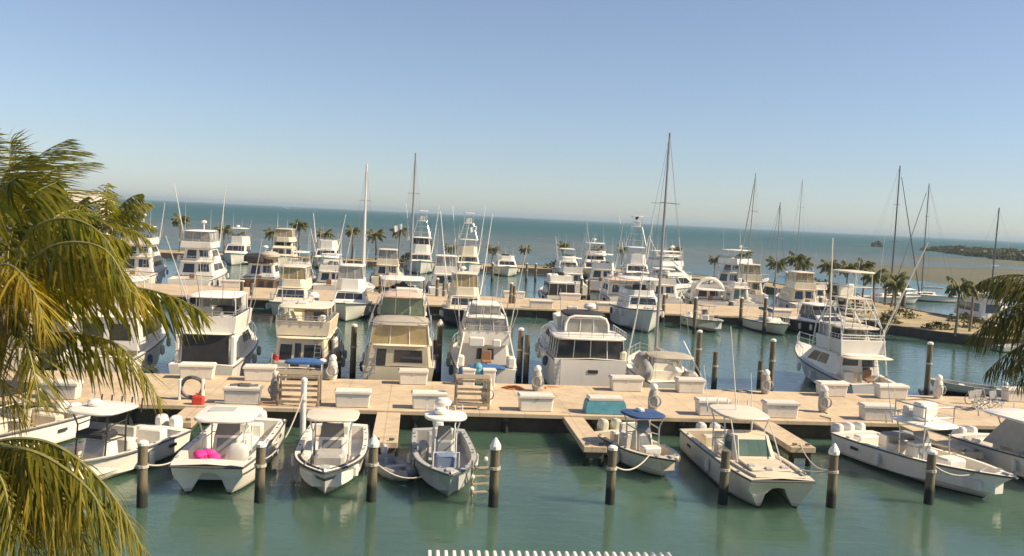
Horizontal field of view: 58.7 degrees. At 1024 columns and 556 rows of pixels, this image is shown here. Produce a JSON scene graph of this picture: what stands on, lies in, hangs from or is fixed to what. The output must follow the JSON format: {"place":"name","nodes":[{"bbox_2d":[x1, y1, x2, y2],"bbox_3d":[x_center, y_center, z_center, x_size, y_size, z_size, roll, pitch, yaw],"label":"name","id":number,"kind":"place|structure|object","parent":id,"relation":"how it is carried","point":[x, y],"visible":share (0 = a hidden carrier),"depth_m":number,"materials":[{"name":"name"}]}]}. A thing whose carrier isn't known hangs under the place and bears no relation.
{"place":"outdoors","nodes":[
{"label":"outdoors","id":0,"kind":"place"},
{"bbox_2d":[135,283,863,324],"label":"quay","id":1,"kind":"structure","parent":0,"point":[728,315],"depth_m":98.50,"materials":[{"name":"concrete"}]},
{"bbox_2d":[0,194,1023,555],"bbox_3d":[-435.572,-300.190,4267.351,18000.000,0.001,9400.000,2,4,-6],"label":"sea","id":2,"kind":"structure","parent":0,"point":[552,492],"depth_m":36.35,"materials":[{"name":"liquid"}]},
{"bbox_2d":[1,260,76,369],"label":"motor yacht","id":3,"kind":"object","parent":2,"relation":"on","point":[44,353],"visible":0.06,"depth_m":53.80,"materials":[{"name":"white plastic"}]},
{"bbox_2d":[0,381,90,446],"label":"cabin cruiser","id":4,"kind":"object","parent":2,"relation":"on","point":[56,430],"visible":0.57,"depth_m":38.10,"materials":[{"name":"white plastic"}]},
{"bbox_2d":[56,275,170,372],"bbox_3d":[-23.928,2.910,56.362,5.038,6.280,13.829,2,4,-9],"label":"motor yacht","id":5,"kind":"object","parent":2,"relation":"on","point":[152,350],"visible":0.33,"depth_m":52.67,"materials":[{"name":"white plastic"}]},
{"bbox_2d":[43,336,192,484],"bbox_3d":[-15.405,4.808,35.033,3.094,6.201,8.665,4,4,11],"label":"console boat","id":6,"kind":"object","parent":2,"relation":"on","point":[109,450],"visible":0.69,"depth_m":34.56,"materials":[{"name":"white plastic"}]},
{"bbox_2d":[136,440,148,507],"bbox_3d":[-12.637,7.415,31.106,0.433,3.800,0.414,2,4,-6],"label":"mooring pile","id":7,"kind":"object","parent":2,"relation":"in","point":[142,465],"visible":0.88,"depth_m":30.93,"materials":[{"name":"wood"}]},
{"bbox_2d":[119,204,168,283],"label":"sport fishing boat","id":8,"kind":"object","parent":2,"relation":"on","point":[153,266],"visible":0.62,"depth_m":107.21,"materials":[{"name":"white plastic"}]},
{"bbox_2d":[167,183,228,285],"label":"motor yacht","id":9,"kind":"object","parent":2,"relation":"on","point":[203,242],"visible":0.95,"depth_m":107.50,"materials":[{"name":"white plastic"}]},
{"bbox_2d":[166,237,261,375],"bbox_3d":[-18.031,1.833,56.984,5.537,8.908,13.028,2,4,-6],"label":"sport fishing boat","id":10,"kind":"object","parent":2,"relation":"on","point":[228,346],"visible":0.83,"depth_m":52.68,"materials":[{"name":"white plastic"}]},
{"bbox_2d":[169,401,286,494],"bbox_3d":[-11.199,6.444,36.647,3.410,2.924,8.879,2,4,-5],"label":"power catamaran","id":11,"kind":"object","parent":2,"relation":"on","point":[232,435],"visible":0.94,"depth_m":34.79,"materials":[{"name":"white plastic"}]},
{"bbox_2d":[221,217,251,264],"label":"sport fishing boat","id":12,"kind":"object","parent":2,"relation":"on","point":[233,253],"visible":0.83,"depth_m":155.88,"materials":[{"name":"white plastic"}]},
{"bbox_2d":[240,245,280,287],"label":"trawler yacht","id":13,"kind":"object","parent":2,"relation":"on","point":[268,273],"visible":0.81,"depth_m":106.01,"materials":[{"name":"white plastic"}]},
{"bbox_2d":[254,441,266,503],"bbox_3d":[-8.923,7.595,32.203,0.433,3.650,0.414,2,4,-6],"label":"mooring pile","id":14,"kind":"object","parent":2,"relation":"in","point":[260,464],"visible":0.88,"depth_m":32.02,"materials":[{"name":"wood"}]},
{"bbox_2d":[271,220,301,267],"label":"motor yacht","id":15,"kind":"object","parent":2,"relation":"on","point":[279,247],"visible":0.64,"depth_m":156.22,"materials":[{"name":"white plastic"}]},
{"bbox_2d":[266,250,318,316],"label":"motor yacht","id":16,"kind":"object","parent":2,"relation":"on","point":[297,281],"visible":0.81,"depth_m":85.65,"materials":[{"name":"white plastic"}]},
{"bbox_2d":[268,236,346,377],"bbox_3d":[-12.705,1.877,57.934,4.538,9.201,12.629,2,4,-5],"label":"trawler yacht","id":17,"kind":"object","parent":2,"relation":"on","point":[306,329],"visible":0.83,"depth_m":54.00,"materials":[{"name":"white plastic"}]},
{"bbox_2d":[311,213,345,267],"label":"sport fishing boat","id":18,"kind":"object","parent":2,"relation":"on","point":[326,248],"visible":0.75,"depth_m":156.89,"materials":[{"name":"white plastic"}]},
{"bbox_2d":[291,409,369,495],"bbox_3d":[-7.182,6.722,36.529,3.157,2.970,9.067,2,4,-7],"label":"console boat","id":19,"kind":"object","parent":2,"relation":"on","point":[328,457],"visible":1,"depth_m":35.29,"materials":[{"name":"white plastic"}]},
{"bbox_2d":[310,228,352,289],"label":"sport fishing boat","id":20,"kind":"object","parent":2,"relation":"on","point":[327,273],"visible":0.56,"depth_m":109.45,"materials":[{"name":"white plastic"}]},
{"bbox_2d":[331,237,373,320],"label":"sport fishing boat","id":21,"kind":"object","parent":2,"relation":"on","point":[352,302],"visible":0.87,"depth_m":88.09,"materials":[{"name":"white plastic"}]},
{"bbox_2d":[353,164,375,291],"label":"sailing yacht","id":22,"kind":"object","parent":2,"relation":"on","point":[371,287],"visible":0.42,"depth_m":111.85,"materials":[{"name":"white plastic"}]},
{"bbox_2d":[366,435,378,501],"bbox_3d":[-5.061,7.597,32.901,0.433,3.920,0.416,2,4,-6],"label":"mooring pile","id":23,"kind":"object","parent":2,"relation":"in","point":[372,465],"visible":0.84,"depth_m":32.72,"materials":[{"name":"wood"}]},
{"bbox_2d":[372,412,399,455],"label":"finger pier","id":24,"kind":"structure","parent":2,"relation":"in","point":[386,428],"depth_m":39.87,"materials":[{"name":"concrete"}]},
{"bbox_2d":[370,232,403,288],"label":"motor yacht","id":25,"kind":"object","parent":2,"relation":"on","point":[391,265],"visible":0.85,"depth_m":124.58,"materials":[{"name":"white plastic"}]},
{"bbox_2d":[377,444,416,480],"bbox_3d":[-4.689,7.588,36.376,1.440,1.253,3.141,1,4,-26],"label":"tender dinghy","id":26,"kind":"object","parent":2,"relation":"on","point":[395,465],"visible":0.93,"depth_m":36.21,"materials":[{"name":"grey"}]},
{"bbox_2d":[360,256,438,380],"bbox_3d":[-6.987,2.367,58.457,4.839,8.701,13.418,2,4,-5],"label":"motor yacht","id":27,"kind":"object","parent":2,"relation":"on","point":[399,335],"visible":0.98,"depth_m":52.31,"materials":[{"name":"white plastic"}]},
{"bbox_2d":[377,272,424,313],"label":"express cruiser","id":28,"kind":"object","parent":2,"relation":"on","point":[396,278],"visible":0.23,"depth_m":88.01,"materials":[{"name":"white plastic"}]},
{"bbox_2d":[397,153,422,291],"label":"sailing yacht","id":29,"kind":"object","parent":2,"relation":"on","point":[411,241],"visible":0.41,"depth_m":111.47,"materials":[{"name":"white plastic"}]},
{"bbox_2d":[394,204,438,273],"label":"sport fishing boat","id":30,"kind":"object","parent":2,"relation":"on","point":[420,256],"visible":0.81,"depth_m":156.36,"materials":[{"name":"white plastic"}]},
{"bbox_2d":[407,397,477,497],"bbox_3d":[-2.739,6.600,36.671,2.910,3.620,8.765,2,4,-8],"label":"console boat","id":31,"kind":"object","parent":2,"relation":"on","point":[451,451],"visible":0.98,"depth_m":36.01,"materials":[{"name":"white plastic"}]},
{"bbox_2d":[425,216,469,294],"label":"sport fishing boat","id":32,"kind":"object","parent":2,"relation":"on","point":[439,268],"visible":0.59,"depth_m":112.00,"materials":[{"name":"white plastic"}]},
{"bbox_2d":[439,211,492,325],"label":"sport fishing boat","id":33,"kind":"object","parent":2,"relation":"on","point":[449,311],"visible":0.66,"depth_m":87.80,"materials":[{"name":"white plastic"}]},
{"bbox_2d":[452,205,485,273],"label":"sport fishing boat","id":34,"kind":"object","parent":2,"relation":"on","point":[470,257],"visible":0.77,"depth_m":157.27,"materials":[{"name":"white plastic"}]},
{"bbox_2d":[446,242,526,383],"bbox_3d":[-1.883,2.321,58.264,4.437,9.306,12.429,2,4,-6],"label":"fishing boat","id":35,"kind":"object","parent":2,"relation":"on","point":[484,331],"visible":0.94,"depth_m":54.58,"materials":[{"name":"white plastic"}]},
{"bbox_2d":[488,437,500,507],"bbox_3d":[-0.668,7.754,32.957,0.433,4.020,0.417,2,4,-6],"label":"mooring pile","id":36,"kind":"object","parent":2,"relation":"in","point":[494,468],"visible":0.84,"depth_m":32.77,"materials":[{"name":"wood"}]},
{"bbox_2d":[493,246,519,276],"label":"trawler yacht","id":37,"kind":"object","parent":2,"relation":"on","point":[505,265],"visible":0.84,"depth_m":159.75,"materials":[{"name":"white plastic"}]},
{"bbox_2d":[538,272,574,298],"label":"express cruiser","id":38,"kind":"object","parent":2,"relation":"on","point":[553,287],"visible":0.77,"depth_m":108.75,"materials":[{"name":"white plastic"}]},
{"bbox_2d":[555,235,592,296],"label":"motor yacht","id":39,"kind":"object","parent":2,"relation":"on","point":[575,272],"visible":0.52,"depth_m":125.51,"materials":[{"name":"white plastic"}]},
{"bbox_2d":[535,281,627,386],"bbox_3d":[4.220,3.477,60.382,5.260,7.302,14.230,2,4,-5],"label":"motor yacht","id":40,"kind":"object","parent":2,"relation":"on","point":[581,347],"visible":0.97,"depth_m":54.51,"materials":[{"name":"white plastic"}]},
{"bbox_2d":[548,333,623,359],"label":"aft deck windows","id":41,"kind":"structure","parent":40,"relation":"in","point":[566,348],"depth_m":54.46,"materials":[{"name":"black glass"}]},
{"bbox_2d":[563,417,606,466],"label":"finger pier","id":42,"kind":"structure","parent":2,"relation":"on","point":[587,440],"depth_m":40.01,"materials":[{"name":"concrete"}]},
{"bbox_2d":[582,225,605,277],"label":"motor yacht","id":43,"kind":"object","parent":2,"relation":"on","point":[587,269],"visible":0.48,"depth_m":163.92,"materials":[{"name":"white plastic"}]},
{"bbox_2d":[585,221,622,291],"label":"sport fishing boat","id":44,"kind":"object","parent":2,"relation":"on","point":[599,272],"visible":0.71,"depth_m":136.06,"materials":[{"name":"white plastic"}]},
{"bbox_2d":[605,445,617,504],"bbox_3d":[3.658,8.057,33.923,0.433,3.700,0.414,2,4,-6],"label":"mooring pile","id":45,"kind":"object","parent":2,"relation":"in","point":[611,467],"visible":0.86,"depth_m":33.74,"materials":[{"name":"wood"}]},
{"bbox_2d":[596,257,640,300],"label":"motor yacht","id":46,"kind":"object","parent":2,"relation":"on","point":[608,292],"visible":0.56,"depth_m":112.23,"materials":[{"name":"white plastic"}]},
{"bbox_2d":[617,215,652,283],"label":"sport fishing boat","id":47,"kind":"object","parent":2,"relation":"on","point":[636,261],"visible":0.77,"depth_m":152.45,"materials":[{"name":"white plastic"}]},
{"bbox_2d":[609,272,663,332],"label":"trawler yacht","id":48,"kind":"object","parent":2,"relation":"on","point":[623,309],"visible":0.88,"depth_m":89.09,"materials":[{"name":"white plastic"}]},
{"bbox_2d":[594,407,680,476],"bbox_3d":[5.541,7.106,39.660,2.557,3.000,6.666,1,4,-20],"label":"console boat","id":49,"kind":"object","parent":2,"relation":"on","point":[635,443],"visible":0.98,"depth_m":39.09,"materials":[{"name":"white plastic"}]},
{"bbox_2d":[646,246,682,303],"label":"motor yacht","id":50,"kind":"object","parent":2,"relation":"on","point":[668,286],"visible":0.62,"depth_m":111.87,"materials":[{"name":"white plastic"}]},
{"bbox_2d":[625,133,707,387],"bbox_3d":[9.808,-1.038,59.890,4.435,16.901,11.281,3,4,-3],"label":"sailing yacht","id":51,"kind":"object","parent":2,"relation":"on","point":[660,367],"visible":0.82,"depth_m":58.40,"materials":[{"name":"white plastic"}]},
{"bbox_2d":[642,232,712,299],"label":"motor yacht","id":52,"kind":"object","parent":2,"relation":"on","point":[681,275],"visible":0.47,"depth_m":126.13,"materials":[{"name":"white plastic"}]},
{"bbox_2d":[681,303,723,331],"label":"console boat","id":53,"kind":"object","parent":2,"relation":"on","point":[705,322],"visible":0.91,"depth_m":91.91,"materials":[{"name":"white plastic"}]},
{"bbox_2d":[681,268,728,305],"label":"express cruiser","id":54,"kind":"object","parent":2,"relation":"on","point":[704,290],"visible":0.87,"depth_m":112.64,"materials":[{"name":"white plastic"}]},
{"bbox_2d":[718,449,730,504],"bbox_3d":[8.017,8.297,34.586,0.433,3.550,0.414,2,4,-6],"label":"mooring pile","id":55,"kind":"object","parent":2,"relation":"in","point":[724,469],"visible":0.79,"depth_m":34.40,"materials":[{"name":"wood"}]},
{"bbox_2d":[721,270,755,306],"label":"cabin cruiser","id":56,"kind":"object","parent":2,"relation":"on","point":[737,289],"visible":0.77,"depth_m":111.98,"materials":[{"name":"white plastic"}]},
{"bbox_2d":[717,233,769,294],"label":"motor yacht","id":57,"kind":"object","parent":2,"relation":"on","point":[728,272],"visible":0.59,"depth_m":138.97,"materials":[{"name":"white plastic"}]},
{"bbox_2d":[679,326,815,508],"bbox_3d":[9.700,5.443,38.252,3.360,6.702,9.279,2,4,-6],"label":"power catamaran","id":58,"kind":"object","parent":2,"relation":"on","point":[757,463],"visible":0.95,"depth_m":36.85,"materials":[{"name":"white plastic"}]},
{"bbox_2d":[732,247,768,304],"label":"motor yacht","id":59,"kind":"object","parent":2,"relation":"on","point":[752,277],"visible":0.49,"depth_m":125.68,"materials":[{"name":"white plastic"}]},
{"bbox_2d":[736,173,768,306],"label":"sailing yacht","id":60,"kind":"object","parent":2,"relation":"on","point":[758,303],"visible":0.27,"depth_m":117.57,"materials":[{"name":"white plastic"}]},
{"bbox_2d":[742,202,790,334],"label":"sailing yacht","id":61,"kind":"object","parent":2,"relation":"on","point":[777,325],"visible":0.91,"depth_m":91.90,"materials":[{"name":"white plastic"}]},
{"bbox_2d":[750,422,815,466],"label":"finger pier","id":62,"kind":"structure","parent":2,"relation":"on","point":[787,442],"depth_m":41.50,"materials":[{"name":"concrete"}]},
{"bbox_2d":[775,252,816,307],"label":"motor yacht","id":63,"kind":"object","parent":2,"relation":"on","point":[797,288],"visible":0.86,"depth_m":113.99,"materials":[{"name":"white plastic"}]},
{"bbox_2d":[781,279,842,335],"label":"express cruiser","id":64,"kind":"object","parent":2,"relation":"on","point":[807,318],"visible":0.6,"depth_m":92.15,"materials":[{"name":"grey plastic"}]},
{"bbox_2d":[826,443,839,507],"bbox_3d":[12.199,8.271,34.811,0.433,3.970,0.416,2,4,-6],"label":"mooring pile","id":65,"kind":"object","parent":2,"relation":"in","point":[832,469],"visible":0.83,"depth_m":34.63,"materials":[{"name":"wood"}]},
{"bbox_2d":[794,229,927,393],"bbox_3d":[22.351,2.236,61.938,6.454,11.300,12.229,2,4,-8],"label":"sport fishing boat","id":66,"kind":"object","parent":2,"relation":"on","point":[851,353],"visible":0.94,"depth_m":59.50,"materials":[{"name":"white plastic"}]},
{"bbox_2d":[854,166,921,303],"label":"sailing yacht","id":67,"kind":"object","parent":2,"relation":"on","point":[909,299],"visible":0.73,"depth_m":138.42,"materials":[{"name":"white plastic"}]},
{"bbox_2d":[830,365,1018,497],"bbox_3d":[17.962,6.583,39.882,3.153,5.202,9.663,1,4,-21],"label":"console boat","id":68,"kind":"object","parent":2,"relation":"on","point":[897,453],"visible":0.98,"depth_m":39.53,"materials":[{"name":"white plastic"}]},
{"bbox_2d":[892,183,957,302],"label":"sailing yacht","id":69,"kind":"object","parent":2,"relation":"on","point":[929,296],"visible":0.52,"depth_m":147.36,"materials":[{"name":"white plastic"}]},
{"bbox_2d":[923,449,937,504],"bbox_3d":[16.415,8.563,35.865,0.433,3.650,0.414,2,4,-6],"label":"mooring pile","id":70,"kind":"object","parent":2,"relation":"in","point":[931,472],"visible":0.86,"depth_m":35.68,"materials":[{"name":"wood"}]},
{"bbox_2d":[918,389,964,396],"bbox_3d":[29.600,7.981,60.037,5.000,0.500,2.600,4,4,18],"label":"floating lift","id":71,"kind":"object","parent":2,"relation":"on","point":[922,390],"visible":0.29,"depth_m":60.08,"materials":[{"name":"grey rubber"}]},
{"bbox_2d":[930,378,1008,397],"bbox_3d":[29.834,7.323,59.926,5.024,1.449,1.700,4,4,18],"label":"skiff","id":72,"kind":"object","parent":71,"relation":"on","point":[957,388],"visible":0.56,"depth_m":59.59,"materials":[{"name":"white plastic"}]},
{"bbox_2d":[900,425,983,459],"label":"finger pier","id":73,"kind":"structure","parent":2,"relation":"on","point":[961,449],"depth_m":42.36,"materials":[{"name":"concrete"}]},
{"bbox_2d":[953,291,1010,321],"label":"houseboat","id":74,"kind":"object","parent":2,"relation":"on","point":[982,308],"visible":0.27,"depth_m":108.78,"materials":[{"name":"white plastic"}]},
{"bbox_2d":[947,403,1023,478],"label":"cabin cruiser","id":75,"kind":"object","parent":2,"relation":"on","point":[1001,445],"visible":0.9,"depth_m":41.16,"materials":[{"name":"white plastic"}]},
{"bbox_2d":[0,369,1023,440],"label":"quay","id":76,"kind":"structure","parent":0,"point":[504,414],"depth_m":46.17,"materials":[{"name":"concrete"}]},
{"bbox_2d":[39,379,83,398],"bbox_3d":[-21.091,5.197,42.647,1.711,0.790,0.820,2,4,-5],"label":"dock box","id":77,"kind":"object","parent":76,"relation":"on","point":[75,389],"visible":0.6,"depth_m":42.34,"materials":[{"name":"plastic"}]},
{"bbox_2d":[12,183,158,381],"bbox_3d":[-20.840,0.421,45.576,6.971,10.422,4.658,5,5,31],"label":"coconut palm","id":78,"kind":"object","parent":76,"relation":"on","point":[127,212],"visible":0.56,"depth_m":44.69,"materials":[{"name":"green plant"}]},
{"bbox_2d":[178,361,216,378],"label":"dock box","id":79,"kind":"object","parent":76,"relation":"on","point":[203,370],"visible":0.96,"depth_m":48.70,"materials":[{"name":"plastic"}]},
{"bbox_2d":[222,384,262,403],"bbox_3d":[-12.836,5.540,43.438,1.750,0.790,0.820,2,4,-6],"label":"dock box","id":80,"kind":"object","parent":76,"relation":"on","point":[237,393],"visible":0.96,"depth_m":43.09,"materials":[{"name":"plastic"}]},
{"bbox_2d":[243,364,276,380],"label":"dock box","id":81,"kind":"object","parent":76,"relation":"on","point":[258,372],"visible":0.91,"depth_m":48.94,"materials":[{"name":"plastic"}]},
{"bbox_2d":[276,370,321,406],"bbox_3d":[-10.193,5.299,43.682,2.000,1.550,1.170,2,4,-6],"label":"wooden rack","id":82,"kind":"object","parent":76,"relation":"on","point":[280,396],"visible":1,"depth_m":43.25,"materials":[{"name":"brown wood"}]},
{"bbox_2d":[334,388,371,406],"bbox_3d":[-7.659,5.758,43.886,1.755,0.790,0.820,2,4,-7],"label":"dock box","id":83,"kind":"object","parent":76,"relation":"on","point":[352,397],"visible":1,"depth_m":43.54,"materials":[{"name":"plastic"}]},
{"bbox_2d":[398,368,428,384],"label":"dock box","id":84,"kind":"object","parent":76,"relation":"on","point":[413,376],"visible":1,"depth_m":50.01,"materials":[{"name":"plastic"}]},
{"bbox_2d":[411,389,447,408],"bbox_3d":[-4.036,5.904,44.307,1.740,0.790,0.820,2,4,-8],"label":"dock box","id":85,"kind":"object","parent":76,"relation":"on","point":[421,399],"visible":0.9,"depth_m":43.95,"materials":[{"name":"plastic"}]},
{"bbox_2d":[454,374,490,409],"bbox_3d":[-1.957,5.614,44.866,1.700,1.550,1.170,2,4,-6],"label":"wooden rack","id":86,"kind":"object","parent":76,"relation":"on","point":[459,377],"visible":0.99,"depth_m":44.40,"materials":[{"name":"brown wood"}]},
{"bbox_2d":[517,392,554,410],"bbox_3d":[1.169,6.108,44.974,1.765,0.790,0.820,2,4,-8],"label":"dock box","id":87,"kind":"object","parent":76,"relation":"on","point":[535,401],"visible":1,"depth_m":44.64,"materials":[{"name":"plastic"}]},
{"bbox_2d":[582,398,625,414],"bbox_3d":[4.604,6.351,45.226,2.040,0.600,1.000,2,4,-6],"label":"tarp","id":88,"kind":"object","parent":76,"relation":"on","point":[593,407],"visible":0.79,"depth_m":44.76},
{"bbox_2d":[608,375,644,390],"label":"dock box","id":89,"kind":"object","parent":76,"relation":"on","point":[626,382],"visible":1,"depth_m":51.08,"materials":[{"name":"plastic"}]},
{"bbox_2d":[674,376,704,392],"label":"dock box","id":90,"kind":"object","parent":76,"relation":"on","point":[689,384],"visible":0.97,"depth_m":51.49,"materials":[{"name":"plastic"}]},
{"bbox_2d":[694,397,731,415],"bbox_3d":[10.110,6.472,45.938,1.730,0.790,0.820,2,4,-7],"label":"dock box","id":91,"kind":"object","parent":76,"relation":"on","point":[700,405],"visible":0.73,"depth_m":45.57,"materials":[{"name":"plastic"}]},
{"bbox_2d":[761,399,800,417],"bbox_3d":[13.598,6.622,46.200,1.775,0.790,0.820,2,4,-5],"label":"dock box","id":92,"kind":"object","parent":76,"relation":"on","point":[778,408],"visible":0.95,"depth_m":45.86,"materials":[{"name":"plastic"}]},
{"bbox_2d":[814,380,849,396],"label":"dock box","id":93,"kind":"object","parent":76,"relation":"on","point":[837,388],"visible":0.96,"depth_m":52.55,"materials":[{"name":"plastic"}]},
{"bbox_2d":[857,402,896,420],"bbox_3d":[18.675,6.835,46.646,1.720,0.790,0.820,2,4,-4],"label":"dock box","id":94,"kind":"object","parent":76,"relation":"on","point":[871,410],"visible":0.91,"depth_m":46.30,"materials":[{"name":"plastic"}]},
{"bbox_2d":[872,383,909,398],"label":"dock box","id":95,"kind":"object","parent":76,"relation":"on","point":[896,390],"visible":0.99,"depth_m":52.68,"materials":[{"name":"plastic"}]},
{"bbox_2d":[0,0,1023,241],"label":"sky","id":96,"kind":"structure","parent":0,"point":[541,109],"materials":[{"name":"blue"}]},
{"bbox_2d":[11,248,1023,347],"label":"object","id":97,"kind":"structure","parent":0,"point":[908,327],"depth_m":107.34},
{"bbox_2d":[945,276,975,335],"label":"coconut palm","id":98,"kind":"object","parent":97,"relation":"on","point":[953,288],"visible":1,"depth_m":89.59,"materials":[{"name":"green plant"}]},
{"bbox_2d":[810,263,1023,284],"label":"sandbar","id":99,"kind":"structure","parent":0,"point":[941,274],"depth_m":262.29,"materials":[{"name":"beige sand"}]},
{"bbox_2d":[907,256,1023,264],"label":"sandbar strip","id":100,"kind":"object","parent":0,"point":[1012,262],"visible":0.91,"depth_m":425.34,"materials":[{"name":"beige sand"}]},
{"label":"island ground","id":101,"kind":"structure","parent":0,"visible":0},
{"bbox_2d":[919,245,1023,260],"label":"mangroves","id":102,"kind":"object","parent":101,"relation":"on","point":[1000,254],"visible":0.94,"depth_m":526.04,"materials":[{"name":"green plant"}]},
{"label":"near shore ground","id":103,"kind":"structure","parent":0,"visible":0},
{"bbox_2d":[0,129,128,260],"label":"coconut palm","id":104,"kind":"object","parent":103,"relation":"on","point":[43,174],"visible":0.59,"depth_m":22.86,"materials":[{"name":"green plant"}]},
{"bbox_2d":[0,437,150,555],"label":"coconut palm","id":105,"kind":"object","parent":103,"relation":"on","point":[53,488],"visible":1,"depth_m":14.30,"materials":[{"name":"green plant"}]},
{"bbox_2d":[0,178,216,436],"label":"coconut palm","id":106,"kind":"object","parent":103,"relation":"on","point":[76,262],"visible":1,"depth_m":16.29,"materials":[{"name":"green plant"}]},
{"bbox_2d":[428,550,671,555],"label":"pergola","id":107,"kind":"object","parent":103,"relation":"on","point":[582,553],"visible":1,"depth_m":20.15,"materials":[{"name":"white wood"}]},
{"bbox_2d":[962,274,1023,399],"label":"coconut palm","id":108,"kind":"object","parent":103,"relation":"on","point":[996,289],"visible":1,"depth_m":20.24,"materials":[{"name":"green plant"}]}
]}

